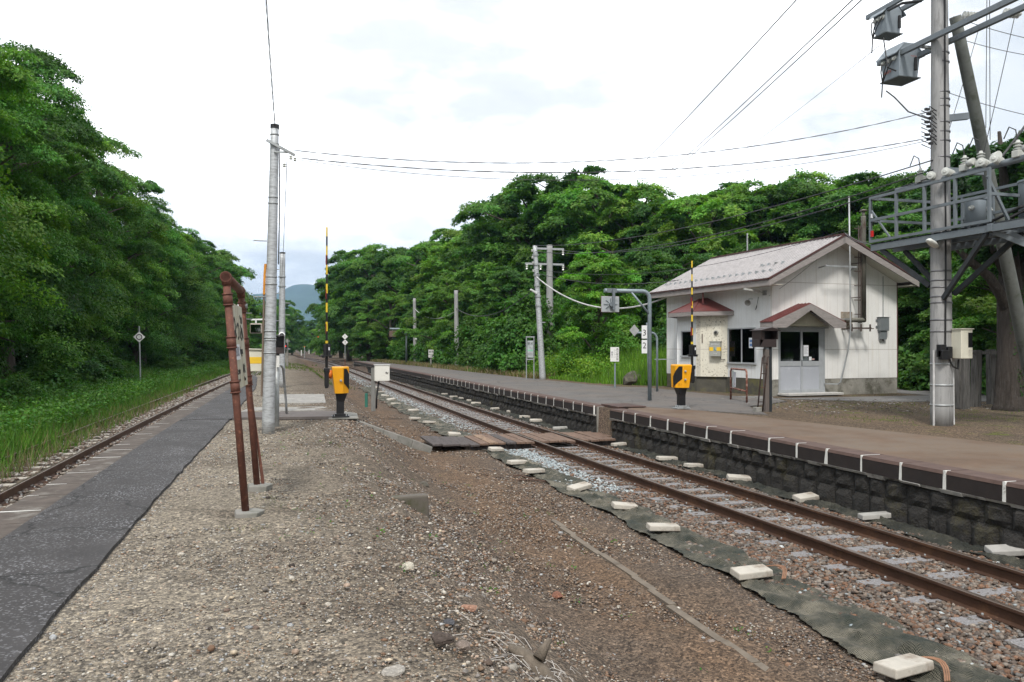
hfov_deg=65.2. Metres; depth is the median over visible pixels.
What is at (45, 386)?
weeds
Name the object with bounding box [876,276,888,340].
meter box
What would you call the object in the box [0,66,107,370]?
broadleaf tree
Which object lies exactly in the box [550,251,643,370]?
young tree
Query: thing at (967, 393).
sleeper fence
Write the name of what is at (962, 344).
cabinet
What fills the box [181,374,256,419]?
asphalt path
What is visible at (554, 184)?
broadleaf tree
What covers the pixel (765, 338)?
driver monitor
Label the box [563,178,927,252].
overhead wire
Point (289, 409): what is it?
old slab
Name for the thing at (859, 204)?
broadleaf tree
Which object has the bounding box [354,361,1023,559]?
platform wall
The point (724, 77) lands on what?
overhead wire
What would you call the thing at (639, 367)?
grass
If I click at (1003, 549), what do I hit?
concrete block
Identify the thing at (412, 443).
ramp kerb
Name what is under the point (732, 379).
rusty frame sign
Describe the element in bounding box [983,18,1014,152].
overhead wire
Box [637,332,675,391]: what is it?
bent pipe post
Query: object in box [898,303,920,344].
shrub
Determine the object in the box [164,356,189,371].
shrub
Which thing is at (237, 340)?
station name board
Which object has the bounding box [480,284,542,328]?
shrub
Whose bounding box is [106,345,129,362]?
shrub
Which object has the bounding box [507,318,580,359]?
shrub
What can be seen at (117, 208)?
broadleaf tree
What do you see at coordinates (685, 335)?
window
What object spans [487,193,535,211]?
broadleaf tree
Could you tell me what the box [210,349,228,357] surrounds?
shrub
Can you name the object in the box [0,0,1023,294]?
sky
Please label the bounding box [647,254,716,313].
broadleaf tree
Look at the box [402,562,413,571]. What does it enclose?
stone
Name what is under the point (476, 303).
shrub
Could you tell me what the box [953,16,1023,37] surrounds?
overhead wire
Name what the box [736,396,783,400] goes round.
yard road
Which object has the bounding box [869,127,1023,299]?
transformer platform
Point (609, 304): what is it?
mirror post
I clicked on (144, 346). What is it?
broadleaf tree
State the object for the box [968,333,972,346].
dark window
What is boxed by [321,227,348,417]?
crossing gate
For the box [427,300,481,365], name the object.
shrub
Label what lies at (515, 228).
broadleaf tree
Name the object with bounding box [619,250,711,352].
broadleaf tree
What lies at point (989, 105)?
overhead wire
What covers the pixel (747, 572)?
concrete block
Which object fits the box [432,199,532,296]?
broadleaf tree
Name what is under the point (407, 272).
broadleaf tree
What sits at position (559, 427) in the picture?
concrete block
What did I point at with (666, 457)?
concrete block
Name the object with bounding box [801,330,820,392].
sliding door
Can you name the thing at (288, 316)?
broadleaf tree
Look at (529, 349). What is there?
framed sign
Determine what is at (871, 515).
concrete block
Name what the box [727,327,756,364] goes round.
window
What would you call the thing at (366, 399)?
marker stake
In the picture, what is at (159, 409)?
ballast
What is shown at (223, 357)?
shrub
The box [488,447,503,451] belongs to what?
concrete block
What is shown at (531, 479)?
stick
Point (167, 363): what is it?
shrub
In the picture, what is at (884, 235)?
broadleaf tree
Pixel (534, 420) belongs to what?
concrete block
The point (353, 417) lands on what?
gate footing
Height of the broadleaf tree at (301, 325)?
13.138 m
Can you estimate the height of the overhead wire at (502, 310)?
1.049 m
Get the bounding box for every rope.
[767,565,786,578]
[921,656,949,681]
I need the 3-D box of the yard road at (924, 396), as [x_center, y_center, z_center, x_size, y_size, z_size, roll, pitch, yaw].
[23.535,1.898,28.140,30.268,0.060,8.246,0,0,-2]
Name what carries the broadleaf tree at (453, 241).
on the ground at (646, 644)
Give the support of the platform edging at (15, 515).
on the ground at (646, 644)
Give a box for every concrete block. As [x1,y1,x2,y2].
[390,493,428,517]
[448,432,460,435]
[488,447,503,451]
[507,459,526,464]
[522,468,544,473]
[529,419,541,421]
[553,426,566,429]
[566,481,591,490]
[611,442,626,446]
[611,501,637,509]
[646,523,680,530]
[656,456,677,459]
[683,463,703,467]
[726,474,751,481]
[730,564,772,579]
[792,492,818,502]
[858,511,890,519]
[873,653,933,679]
[984,544,1023,555]
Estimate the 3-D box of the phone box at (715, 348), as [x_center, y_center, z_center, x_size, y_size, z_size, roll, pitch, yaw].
[7.607,0.358,29.658,0.558,0.700,0.220,0,0,28]
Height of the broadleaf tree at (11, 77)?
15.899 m
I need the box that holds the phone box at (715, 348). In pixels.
[709,341,724,359]
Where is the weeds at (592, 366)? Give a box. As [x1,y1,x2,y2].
[513,350,663,378]
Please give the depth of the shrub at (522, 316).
48.93 m
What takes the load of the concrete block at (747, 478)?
on the ballast at (984, 651)
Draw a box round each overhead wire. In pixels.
[266,0,274,124]
[282,163,286,270]
[294,110,934,163]
[301,136,935,172]
[301,138,936,179]
[456,288,534,315]
[535,160,932,245]
[535,169,932,253]
[536,276,665,308]
[537,236,835,283]
[538,230,843,274]
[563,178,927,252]
[629,0,796,176]
[664,0,852,175]
[668,0,861,175]
[747,46,878,147]
[950,32,977,125]
[950,93,1023,114]
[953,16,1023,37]
[967,41,1023,54]
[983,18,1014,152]
[985,0,986,127]
[989,0,990,139]
[1002,126,1023,156]
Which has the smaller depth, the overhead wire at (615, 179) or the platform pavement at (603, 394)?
the overhead wire at (615, 179)
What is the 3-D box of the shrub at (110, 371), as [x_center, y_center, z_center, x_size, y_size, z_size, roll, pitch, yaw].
[-20.818,1.866,39.540,3.937,2.108,3.595,0,0,9]
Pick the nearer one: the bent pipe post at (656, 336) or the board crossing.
the board crossing
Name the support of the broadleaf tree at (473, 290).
on the ground at (646, 644)
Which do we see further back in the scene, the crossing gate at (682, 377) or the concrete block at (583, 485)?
the crossing gate at (682, 377)
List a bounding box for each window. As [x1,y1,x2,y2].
[680,331,690,356]
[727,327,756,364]
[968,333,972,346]
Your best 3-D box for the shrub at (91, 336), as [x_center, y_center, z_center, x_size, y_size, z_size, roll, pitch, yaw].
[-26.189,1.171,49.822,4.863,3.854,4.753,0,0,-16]
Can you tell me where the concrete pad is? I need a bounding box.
[753,407,761,411]
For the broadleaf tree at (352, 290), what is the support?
on the ground at (646, 644)
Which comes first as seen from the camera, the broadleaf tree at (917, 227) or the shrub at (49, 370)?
the shrub at (49, 370)
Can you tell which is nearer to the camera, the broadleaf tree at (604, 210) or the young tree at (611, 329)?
the young tree at (611, 329)
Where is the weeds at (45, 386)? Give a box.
[0,368,126,402]
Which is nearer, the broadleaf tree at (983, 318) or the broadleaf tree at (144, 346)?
the broadleaf tree at (983, 318)
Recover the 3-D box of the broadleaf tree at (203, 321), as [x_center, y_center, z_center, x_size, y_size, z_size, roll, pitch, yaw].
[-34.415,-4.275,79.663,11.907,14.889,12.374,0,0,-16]
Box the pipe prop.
[279,364,287,413]
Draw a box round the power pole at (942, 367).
[865,0,1023,425]
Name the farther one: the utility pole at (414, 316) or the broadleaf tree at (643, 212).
the utility pole at (414, 316)
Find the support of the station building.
on the ground at (646, 644)
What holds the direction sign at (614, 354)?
on the platform pavement at (603, 394)
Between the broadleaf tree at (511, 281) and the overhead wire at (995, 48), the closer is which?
the overhead wire at (995, 48)
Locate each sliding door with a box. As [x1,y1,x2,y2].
[780,330,800,392]
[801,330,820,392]
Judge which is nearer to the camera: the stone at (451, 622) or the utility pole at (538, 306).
the stone at (451, 622)
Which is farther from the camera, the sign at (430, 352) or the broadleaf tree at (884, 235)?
the sign at (430, 352)
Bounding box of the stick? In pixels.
[516,479,547,481]
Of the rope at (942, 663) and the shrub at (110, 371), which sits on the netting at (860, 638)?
the rope at (942, 663)
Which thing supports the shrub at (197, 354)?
on the ground at (646, 644)
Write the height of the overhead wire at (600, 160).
1.380 m
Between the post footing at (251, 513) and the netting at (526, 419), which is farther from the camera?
the netting at (526, 419)
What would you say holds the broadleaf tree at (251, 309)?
on the ground at (646, 644)
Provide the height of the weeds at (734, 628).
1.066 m
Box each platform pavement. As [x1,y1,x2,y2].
[361,361,786,415]
[628,407,1023,478]
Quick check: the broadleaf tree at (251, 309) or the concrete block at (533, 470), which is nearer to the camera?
the concrete block at (533, 470)
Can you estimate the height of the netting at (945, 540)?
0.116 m
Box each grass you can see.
[0,361,229,476]
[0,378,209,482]
[217,495,287,530]
[251,363,354,389]
[370,359,560,378]
[458,344,666,385]
[776,401,1021,428]
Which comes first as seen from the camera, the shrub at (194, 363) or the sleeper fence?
the sleeper fence
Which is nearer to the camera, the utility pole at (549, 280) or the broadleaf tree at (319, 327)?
the utility pole at (549, 280)
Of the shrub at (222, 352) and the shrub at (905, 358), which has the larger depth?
the shrub at (222, 352)
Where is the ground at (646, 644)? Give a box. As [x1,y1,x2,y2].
[0,350,1023,681]
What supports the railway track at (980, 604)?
on the ground at (646, 644)
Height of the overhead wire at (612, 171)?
0.985 m
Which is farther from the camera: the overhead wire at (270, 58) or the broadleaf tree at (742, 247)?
the broadleaf tree at (742, 247)
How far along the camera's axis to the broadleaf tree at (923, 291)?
35.43 m
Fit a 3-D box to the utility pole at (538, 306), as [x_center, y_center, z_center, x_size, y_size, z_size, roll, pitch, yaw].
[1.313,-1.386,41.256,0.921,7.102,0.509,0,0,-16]
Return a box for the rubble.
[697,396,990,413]
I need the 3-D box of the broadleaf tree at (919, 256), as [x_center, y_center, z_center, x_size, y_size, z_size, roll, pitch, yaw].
[20.431,-1.464,34.013,8.569,7.150,7.282,0,0,-12]
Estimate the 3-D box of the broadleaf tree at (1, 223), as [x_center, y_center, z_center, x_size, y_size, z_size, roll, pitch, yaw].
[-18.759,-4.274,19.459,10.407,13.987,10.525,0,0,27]
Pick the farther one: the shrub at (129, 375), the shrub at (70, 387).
the shrub at (129, 375)
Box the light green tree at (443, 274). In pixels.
[421,269,471,330]
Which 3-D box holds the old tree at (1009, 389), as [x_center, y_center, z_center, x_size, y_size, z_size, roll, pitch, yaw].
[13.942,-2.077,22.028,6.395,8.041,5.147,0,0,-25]
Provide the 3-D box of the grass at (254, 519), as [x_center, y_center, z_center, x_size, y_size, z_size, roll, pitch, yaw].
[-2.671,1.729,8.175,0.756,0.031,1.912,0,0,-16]
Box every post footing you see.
[234,508,264,517]
[248,482,272,491]
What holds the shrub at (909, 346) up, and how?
on the ground at (646, 644)
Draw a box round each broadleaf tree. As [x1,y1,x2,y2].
[0,38,88,341]
[0,40,132,378]
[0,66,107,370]
[0,146,27,284]
[13,91,175,358]
[14,253,80,367]
[15,158,189,356]
[78,203,220,364]
[119,201,222,363]
[158,225,226,355]
[178,236,249,354]
[178,248,260,354]
[178,261,262,354]
[178,277,256,353]
[227,278,260,350]
[247,299,262,348]
[247,305,295,348]
[262,299,305,353]
[285,306,313,354]
[300,319,317,352]
[304,274,362,357]
[305,250,371,360]
[305,299,337,350]
[309,322,335,351]
[310,331,325,356]
[313,313,338,354]
[317,243,398,347]
[337,298,388,360]
[351,290,412,359]
[360,247,431,333]
[375,240,466,338]
[392,278,481,356]
[398,290,437,362]
[404,227,492,332]
[431,282,502,345]
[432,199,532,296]
[450,182,577,299]
[464,265,546,357]
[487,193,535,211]
[490,164,626,303]
[507,173,655,323]
[564,180,681,343]
[611,197,724,343]
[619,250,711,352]
[622,192,759,330]
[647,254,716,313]
[682,178,816,265]
[704,240,778,255]
[711,181,754,192]
[717,178,827,246]
[737,168,856,246]
[766,175,890,241]
[808,170,909,238]
[837,181,960,252]
[866,231,928,343]
[868,153,957,233]
[889,229,993,354]
[898,233,992,353]
[904,258,997,374]
[906,141,1017,232]
[906,165,1011,231]
[915,251,1023,349]
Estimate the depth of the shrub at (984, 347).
28.85 m
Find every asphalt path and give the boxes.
[0,419,228,681]
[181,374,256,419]
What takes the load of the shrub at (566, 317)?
on the ground at (646, 644)
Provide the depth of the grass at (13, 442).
20.89 m
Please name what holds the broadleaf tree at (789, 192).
on the ground at (646, 644)
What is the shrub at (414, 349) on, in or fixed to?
on the ground at (646, 644)
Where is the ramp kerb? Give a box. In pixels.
[344,411,432,452]
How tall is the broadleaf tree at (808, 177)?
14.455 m
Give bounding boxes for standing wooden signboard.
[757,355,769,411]
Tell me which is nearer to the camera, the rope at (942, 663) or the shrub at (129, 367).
the rope at (942, 663)
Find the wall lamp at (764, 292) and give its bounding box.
[743,288,766,294]
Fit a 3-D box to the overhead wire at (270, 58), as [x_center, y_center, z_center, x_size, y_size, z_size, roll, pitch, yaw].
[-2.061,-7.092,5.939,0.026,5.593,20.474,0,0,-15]
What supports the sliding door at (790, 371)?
in the station building
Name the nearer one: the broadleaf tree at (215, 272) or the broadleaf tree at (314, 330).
the broadleaf tree at (215, 272)
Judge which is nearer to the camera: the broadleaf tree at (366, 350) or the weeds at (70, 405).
the weeds at (70, 405)
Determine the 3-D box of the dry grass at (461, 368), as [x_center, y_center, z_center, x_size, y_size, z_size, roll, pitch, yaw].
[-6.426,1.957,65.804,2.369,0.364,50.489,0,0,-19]
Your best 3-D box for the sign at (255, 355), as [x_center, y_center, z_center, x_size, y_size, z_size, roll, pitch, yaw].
[-5.170,0.375,16.024,0.450,0.460,0.240,0,0,-16]
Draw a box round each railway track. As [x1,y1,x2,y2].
[0,371,254,506]
[296,356,1023,650]
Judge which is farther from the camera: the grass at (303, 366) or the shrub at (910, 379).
the grass at (303, 366)
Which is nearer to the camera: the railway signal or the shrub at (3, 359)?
the shrub at (3, 359)
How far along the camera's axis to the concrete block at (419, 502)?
9.53 m
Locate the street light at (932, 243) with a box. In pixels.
[926,238,939,248]
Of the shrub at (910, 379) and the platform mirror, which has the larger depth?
the shrub at (910, 379)
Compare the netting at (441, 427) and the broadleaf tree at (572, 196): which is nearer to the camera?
the netting at (441, 427)
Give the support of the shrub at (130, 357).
on the ground at (646, 644)
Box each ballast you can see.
[0,374,230,510]
[322,367,1023,681]
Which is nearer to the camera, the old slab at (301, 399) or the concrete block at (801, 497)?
the concrete block at (801, 497)
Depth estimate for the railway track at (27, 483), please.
15.39 m
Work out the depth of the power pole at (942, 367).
17.12 m
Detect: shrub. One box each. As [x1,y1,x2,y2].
[0,345,22,385]
[0,370,55,406]
[0,383,8,399]
[7,354,43,378]
[17,360,93,391]
[25,322,111,367]
[61,356,116,385]
[62,358,124,381]
[65,385,82,394]
[81,330,124,366]
[88,353,127,372]
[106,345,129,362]
[107,337,143,367]
[121,373,137,380]
[123,346,148,367]
[123,363,141,372]
[143,353,177,368]
[146,346,158,364]
[151,356,185,370]
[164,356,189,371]
[178,353,201,366]
[179,347,217,364]
[189,360,201,368]
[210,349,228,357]
[218,354,227,360]
[372,332,401,359]
[384,317,418,361]
[409,328,439,363]
[415,305,460,361]
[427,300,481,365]
[439,313,489,367]
[441,287,493,364]
[465,328,497,368]
[468,318,524,371]
[473,288,578,372]
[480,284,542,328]
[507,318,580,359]
[544,292,566,313]
[545,292,607,351]
[637,299,666,349]
[640,323,666,355]
[897,346,920,386]
[897,352,929,390]
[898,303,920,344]
[898,328,929,356]
[906,341,929,370]
[970,336,996,381]
[970,342,996,394]
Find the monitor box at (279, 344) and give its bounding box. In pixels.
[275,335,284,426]
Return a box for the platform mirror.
[250,319,261,333]
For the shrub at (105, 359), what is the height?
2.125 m
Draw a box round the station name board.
[220,271,263,510]
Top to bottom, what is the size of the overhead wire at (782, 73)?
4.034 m
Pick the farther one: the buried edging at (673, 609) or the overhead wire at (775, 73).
the overhead wire at (775, 73)
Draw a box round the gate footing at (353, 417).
[328,416,358,418]
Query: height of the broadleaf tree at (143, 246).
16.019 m
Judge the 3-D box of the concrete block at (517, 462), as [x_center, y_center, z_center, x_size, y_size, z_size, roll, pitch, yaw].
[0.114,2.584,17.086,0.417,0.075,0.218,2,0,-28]
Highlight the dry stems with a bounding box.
[417,592,579,681]
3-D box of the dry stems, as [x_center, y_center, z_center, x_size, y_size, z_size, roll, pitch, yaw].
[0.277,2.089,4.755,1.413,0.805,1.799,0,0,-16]
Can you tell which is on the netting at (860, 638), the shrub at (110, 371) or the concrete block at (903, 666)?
the concrete block at (903, 666)
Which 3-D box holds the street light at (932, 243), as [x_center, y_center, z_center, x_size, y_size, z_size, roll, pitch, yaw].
[8.945,-2.066,16.982,0.521,0.197,0.166,0,-1,-41]
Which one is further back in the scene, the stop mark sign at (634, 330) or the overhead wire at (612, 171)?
the stop mark sign at (634, 330)
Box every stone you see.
[381,664,404,676]
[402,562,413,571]
[420,481,428,486]
[431,631,453,646]
[443,618,454,626]
[455,640,469,651]
[459,604,476,611]
[552,591,562,598]
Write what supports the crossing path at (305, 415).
on the ground at (646, 644)
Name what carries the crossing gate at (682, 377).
on the platform pavement at (603, 394)
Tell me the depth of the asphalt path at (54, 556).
7.06 m
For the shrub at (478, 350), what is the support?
on the ground at (646, 644)
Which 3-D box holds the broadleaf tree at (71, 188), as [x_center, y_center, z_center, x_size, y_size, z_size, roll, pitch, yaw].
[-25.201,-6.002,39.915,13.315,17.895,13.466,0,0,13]
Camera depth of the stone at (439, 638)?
4.54 m
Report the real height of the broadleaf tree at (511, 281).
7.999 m
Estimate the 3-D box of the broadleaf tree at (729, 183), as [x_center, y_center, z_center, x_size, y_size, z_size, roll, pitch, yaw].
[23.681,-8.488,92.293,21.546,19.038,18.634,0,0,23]
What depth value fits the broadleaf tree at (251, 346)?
127.38 m
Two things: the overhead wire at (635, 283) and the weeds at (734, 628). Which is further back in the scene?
the overhead wire at (635, 283)
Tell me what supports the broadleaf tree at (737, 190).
on the ground at (646, 644)
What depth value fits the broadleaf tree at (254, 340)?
188.68 m
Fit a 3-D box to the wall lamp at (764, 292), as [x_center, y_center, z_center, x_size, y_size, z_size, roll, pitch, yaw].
[8.317,-1.685,27.395,0.860,0.216,0.160,0,0,-20]
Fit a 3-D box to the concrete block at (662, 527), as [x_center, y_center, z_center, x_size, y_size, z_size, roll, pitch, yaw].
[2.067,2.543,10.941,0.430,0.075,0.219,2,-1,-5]
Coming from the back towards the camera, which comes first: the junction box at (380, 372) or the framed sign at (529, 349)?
the framed sign at (529, 349)
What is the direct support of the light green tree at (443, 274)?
on the ground at (646, 644)
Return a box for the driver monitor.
[750,327,780,411]
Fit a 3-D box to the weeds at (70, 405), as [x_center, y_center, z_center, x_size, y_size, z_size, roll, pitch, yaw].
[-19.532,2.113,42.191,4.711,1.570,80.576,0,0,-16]
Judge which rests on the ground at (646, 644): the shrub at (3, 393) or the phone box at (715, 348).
the shrub at (3, 393)
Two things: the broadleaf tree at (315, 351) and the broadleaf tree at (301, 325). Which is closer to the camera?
the broadleaf tree at (315, 351)
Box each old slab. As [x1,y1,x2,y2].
[241,406,331,411]
[279,394,325,404]
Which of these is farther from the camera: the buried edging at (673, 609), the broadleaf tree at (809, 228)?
the broadleaf tree at (809, 228)
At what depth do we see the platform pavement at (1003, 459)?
14.02 m
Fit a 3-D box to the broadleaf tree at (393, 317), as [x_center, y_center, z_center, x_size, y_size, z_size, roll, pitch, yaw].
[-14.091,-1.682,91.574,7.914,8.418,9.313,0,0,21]
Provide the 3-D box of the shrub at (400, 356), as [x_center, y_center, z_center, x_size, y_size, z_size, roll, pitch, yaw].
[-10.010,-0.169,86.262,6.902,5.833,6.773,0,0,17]
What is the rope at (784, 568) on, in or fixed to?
on the netting at (860, 638)
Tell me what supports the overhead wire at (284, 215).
attached to the utility pole at (281, 293)
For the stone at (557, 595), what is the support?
on the ground at (646, 644)
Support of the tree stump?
on the ground at (646, 644)
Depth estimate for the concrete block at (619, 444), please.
20.20 m
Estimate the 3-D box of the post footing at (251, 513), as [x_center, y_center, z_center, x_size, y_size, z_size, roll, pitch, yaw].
[-2.600,1.720,7.912,0.293,0.085,0.276,0,0,-16]
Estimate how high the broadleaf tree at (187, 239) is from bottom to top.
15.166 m
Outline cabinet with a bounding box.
[951,328,973,358]
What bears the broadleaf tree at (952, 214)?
on the ground at (646, 644)
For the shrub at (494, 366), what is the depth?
50.93 m
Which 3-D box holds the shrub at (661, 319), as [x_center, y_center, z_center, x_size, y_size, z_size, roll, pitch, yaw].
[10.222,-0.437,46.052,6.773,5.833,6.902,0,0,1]
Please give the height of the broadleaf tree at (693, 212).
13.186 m
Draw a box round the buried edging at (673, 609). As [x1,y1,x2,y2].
[551,520,768,670]
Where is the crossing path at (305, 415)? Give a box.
[232,411,335,419]
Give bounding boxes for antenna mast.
[818,196,856,384]
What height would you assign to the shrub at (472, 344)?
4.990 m
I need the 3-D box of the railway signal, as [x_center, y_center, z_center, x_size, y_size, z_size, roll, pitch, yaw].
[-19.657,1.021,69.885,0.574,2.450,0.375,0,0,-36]
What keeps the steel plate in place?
on the platform pavement at (603, 394)
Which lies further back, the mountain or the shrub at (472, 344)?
the mountain
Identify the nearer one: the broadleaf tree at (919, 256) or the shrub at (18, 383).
the shrub at (18, 383)
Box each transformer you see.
[869,4,905,52]
[876,42,924,97]
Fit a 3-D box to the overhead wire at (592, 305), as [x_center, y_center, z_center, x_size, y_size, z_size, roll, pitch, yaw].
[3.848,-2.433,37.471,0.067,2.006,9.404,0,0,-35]
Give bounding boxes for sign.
[134,326,144,381]
[249,348,263,370]
[342,334,347,344]
[428,350,433,365]
[526,336,534,378]
[610,347,618,387]
[629,323,647,370]
[730,368,747,402]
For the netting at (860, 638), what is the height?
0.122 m
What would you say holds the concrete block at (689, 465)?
on the netting at (945, 540)
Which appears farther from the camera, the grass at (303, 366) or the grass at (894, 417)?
the grass at (303, 366)
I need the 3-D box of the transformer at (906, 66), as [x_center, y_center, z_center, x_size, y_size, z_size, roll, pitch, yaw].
[8.924,-6.200,18.401,0.814,1.115,0.780,0,0,-16]
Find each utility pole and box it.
[253,123,296,433]
[276,252,285,387]
[413,298,416,361]
[454,290,458,363]
[525,246,563,346]
[530,245,545,378]
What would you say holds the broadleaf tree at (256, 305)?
on the ground at (646, 644)
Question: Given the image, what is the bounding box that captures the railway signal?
[285,339,289,366]
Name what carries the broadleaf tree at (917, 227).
on the ground at (646, 644)
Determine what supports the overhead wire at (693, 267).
attached to the utility pole at (538, 306)
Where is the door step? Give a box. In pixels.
[777,392,843,395]
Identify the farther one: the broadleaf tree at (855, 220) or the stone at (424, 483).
the broadleaf tree at (855, 220)
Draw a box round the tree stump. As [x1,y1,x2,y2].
[507,637,559,681]
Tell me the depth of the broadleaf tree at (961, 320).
28.04 m
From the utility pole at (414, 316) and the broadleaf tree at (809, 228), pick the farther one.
the utility pole at (414, 316)
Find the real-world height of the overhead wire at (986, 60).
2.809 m
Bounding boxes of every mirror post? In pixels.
[389,328,406,362]
[601,288,651,400]
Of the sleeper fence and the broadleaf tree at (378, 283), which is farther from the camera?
the broadleaf tree at (378, 283)
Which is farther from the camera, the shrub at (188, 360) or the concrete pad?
the shrub at (188, 360)
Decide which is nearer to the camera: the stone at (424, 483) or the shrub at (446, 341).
the stone at (424, 483)
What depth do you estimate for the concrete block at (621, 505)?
12.29 m
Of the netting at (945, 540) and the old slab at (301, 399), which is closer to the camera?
the netting at (945, 540)
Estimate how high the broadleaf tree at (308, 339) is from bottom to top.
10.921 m
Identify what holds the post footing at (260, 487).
on the ground at (646, 644)
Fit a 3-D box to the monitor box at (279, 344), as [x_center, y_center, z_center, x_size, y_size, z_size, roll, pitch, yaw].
[-4.902,0.985,16.703,0.295,2.262,0.360,0,0,-16]
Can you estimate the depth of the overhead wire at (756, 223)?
22.78 m
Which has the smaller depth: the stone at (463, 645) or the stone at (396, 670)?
the stone at (396, 670)
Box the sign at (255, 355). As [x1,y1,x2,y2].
[249,348,263,370]
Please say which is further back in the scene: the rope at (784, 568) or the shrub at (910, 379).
the shrub at (910, 379)
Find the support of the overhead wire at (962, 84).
attached to the power pole at (942, 367)
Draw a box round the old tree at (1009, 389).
[906,130,1023,411]
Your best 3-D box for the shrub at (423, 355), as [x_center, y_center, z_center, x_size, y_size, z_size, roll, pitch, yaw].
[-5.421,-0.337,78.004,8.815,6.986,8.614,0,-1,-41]
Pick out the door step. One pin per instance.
(811, 393)
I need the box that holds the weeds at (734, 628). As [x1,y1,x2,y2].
[261,431,773,669]
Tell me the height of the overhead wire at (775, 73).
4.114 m
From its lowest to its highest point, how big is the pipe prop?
1.276 m
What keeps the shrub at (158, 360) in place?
on the ground at (646, 644)
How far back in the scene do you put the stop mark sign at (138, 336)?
38.43 m
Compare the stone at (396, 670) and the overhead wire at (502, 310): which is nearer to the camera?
the stone at (396, 670)
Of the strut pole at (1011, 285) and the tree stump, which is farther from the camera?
the strut pole at (1011, 285)
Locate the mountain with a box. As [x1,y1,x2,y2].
[251,284,322,328]
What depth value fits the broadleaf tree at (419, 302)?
82.65 m
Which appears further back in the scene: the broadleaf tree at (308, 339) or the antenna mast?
the broadleaf tree at (308, 339)
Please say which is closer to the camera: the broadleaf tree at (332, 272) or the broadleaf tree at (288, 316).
the broadleaf tree at (332, 272)
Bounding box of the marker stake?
[365,393,367,406]
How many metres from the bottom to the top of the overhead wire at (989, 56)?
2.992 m
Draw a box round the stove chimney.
[841,209,873,330]
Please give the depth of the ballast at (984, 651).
9.61 m
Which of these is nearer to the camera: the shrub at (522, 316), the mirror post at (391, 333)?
the shrub at (522, 316)
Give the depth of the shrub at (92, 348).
43.84 m
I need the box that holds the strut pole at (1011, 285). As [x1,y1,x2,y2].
[949,14,1023,377]
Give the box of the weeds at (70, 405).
[0,358,228,444]
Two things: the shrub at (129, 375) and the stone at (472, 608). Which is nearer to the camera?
the stone at (472, 608)
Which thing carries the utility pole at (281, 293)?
on the ground at (646, 644)
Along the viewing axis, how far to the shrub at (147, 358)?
72.25 m
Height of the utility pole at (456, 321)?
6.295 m
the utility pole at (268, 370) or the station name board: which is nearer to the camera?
the station name board
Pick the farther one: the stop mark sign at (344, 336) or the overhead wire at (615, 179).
the stop mark sign at (344, 336)
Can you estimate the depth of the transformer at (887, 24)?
18.64 m
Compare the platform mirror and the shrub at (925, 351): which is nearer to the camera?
the platform mirror
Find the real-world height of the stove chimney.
4.300 m
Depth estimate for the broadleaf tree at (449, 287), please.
71.24 m
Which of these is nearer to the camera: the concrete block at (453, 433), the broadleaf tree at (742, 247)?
the concrete block at (453, 433)
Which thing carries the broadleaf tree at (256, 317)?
on the ground at (646, 644)
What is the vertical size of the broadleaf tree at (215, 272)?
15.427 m
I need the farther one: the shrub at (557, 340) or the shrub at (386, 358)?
the shrub at (386, 358)
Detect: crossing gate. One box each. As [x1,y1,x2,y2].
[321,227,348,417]
[671,261,697,408]
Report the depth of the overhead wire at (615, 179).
16.48 m
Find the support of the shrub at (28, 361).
on the ground at (646, 644)
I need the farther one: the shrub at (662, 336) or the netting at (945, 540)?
the shrub at (662, 336)
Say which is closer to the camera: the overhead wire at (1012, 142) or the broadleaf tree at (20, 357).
the overhead wire at (1012, 142)
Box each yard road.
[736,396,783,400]
[775,389,985,401]
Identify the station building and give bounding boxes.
[649,233,918,395]
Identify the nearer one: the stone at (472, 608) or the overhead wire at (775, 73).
the stone at (472, 608)
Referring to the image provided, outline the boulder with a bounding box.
[623,371,641,384]
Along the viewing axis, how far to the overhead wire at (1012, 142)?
18.68 m
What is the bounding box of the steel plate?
[601,403,645,408]
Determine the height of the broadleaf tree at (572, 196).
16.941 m
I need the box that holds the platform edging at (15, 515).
[0,371,260,538]
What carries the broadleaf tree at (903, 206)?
on the ground at (646, 644)
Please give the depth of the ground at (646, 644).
7.05 m
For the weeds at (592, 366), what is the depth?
40.06 m
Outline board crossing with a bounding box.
[420,431,615,449]
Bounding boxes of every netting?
[359,387,471,436]
[414,386,574,431]
[482,448,1016,681]
[610,444,1023,569]
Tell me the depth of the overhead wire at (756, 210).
22.80 m
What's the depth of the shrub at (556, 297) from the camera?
57.54 m
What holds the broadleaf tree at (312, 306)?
on the ground at (646, 644)
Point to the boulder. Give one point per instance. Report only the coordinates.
(628, 379)
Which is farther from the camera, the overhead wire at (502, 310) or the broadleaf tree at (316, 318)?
the broadleaf tree at (316, 318)
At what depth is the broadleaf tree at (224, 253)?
102.48 m
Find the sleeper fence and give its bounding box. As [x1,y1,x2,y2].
[954,349,996,408]
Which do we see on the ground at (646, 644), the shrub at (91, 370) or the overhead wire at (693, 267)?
the shrub at (91, 370)
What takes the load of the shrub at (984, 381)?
on the ground at (646, 644)
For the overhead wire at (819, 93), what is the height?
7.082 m
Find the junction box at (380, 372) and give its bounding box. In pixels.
[371,364,389,410]

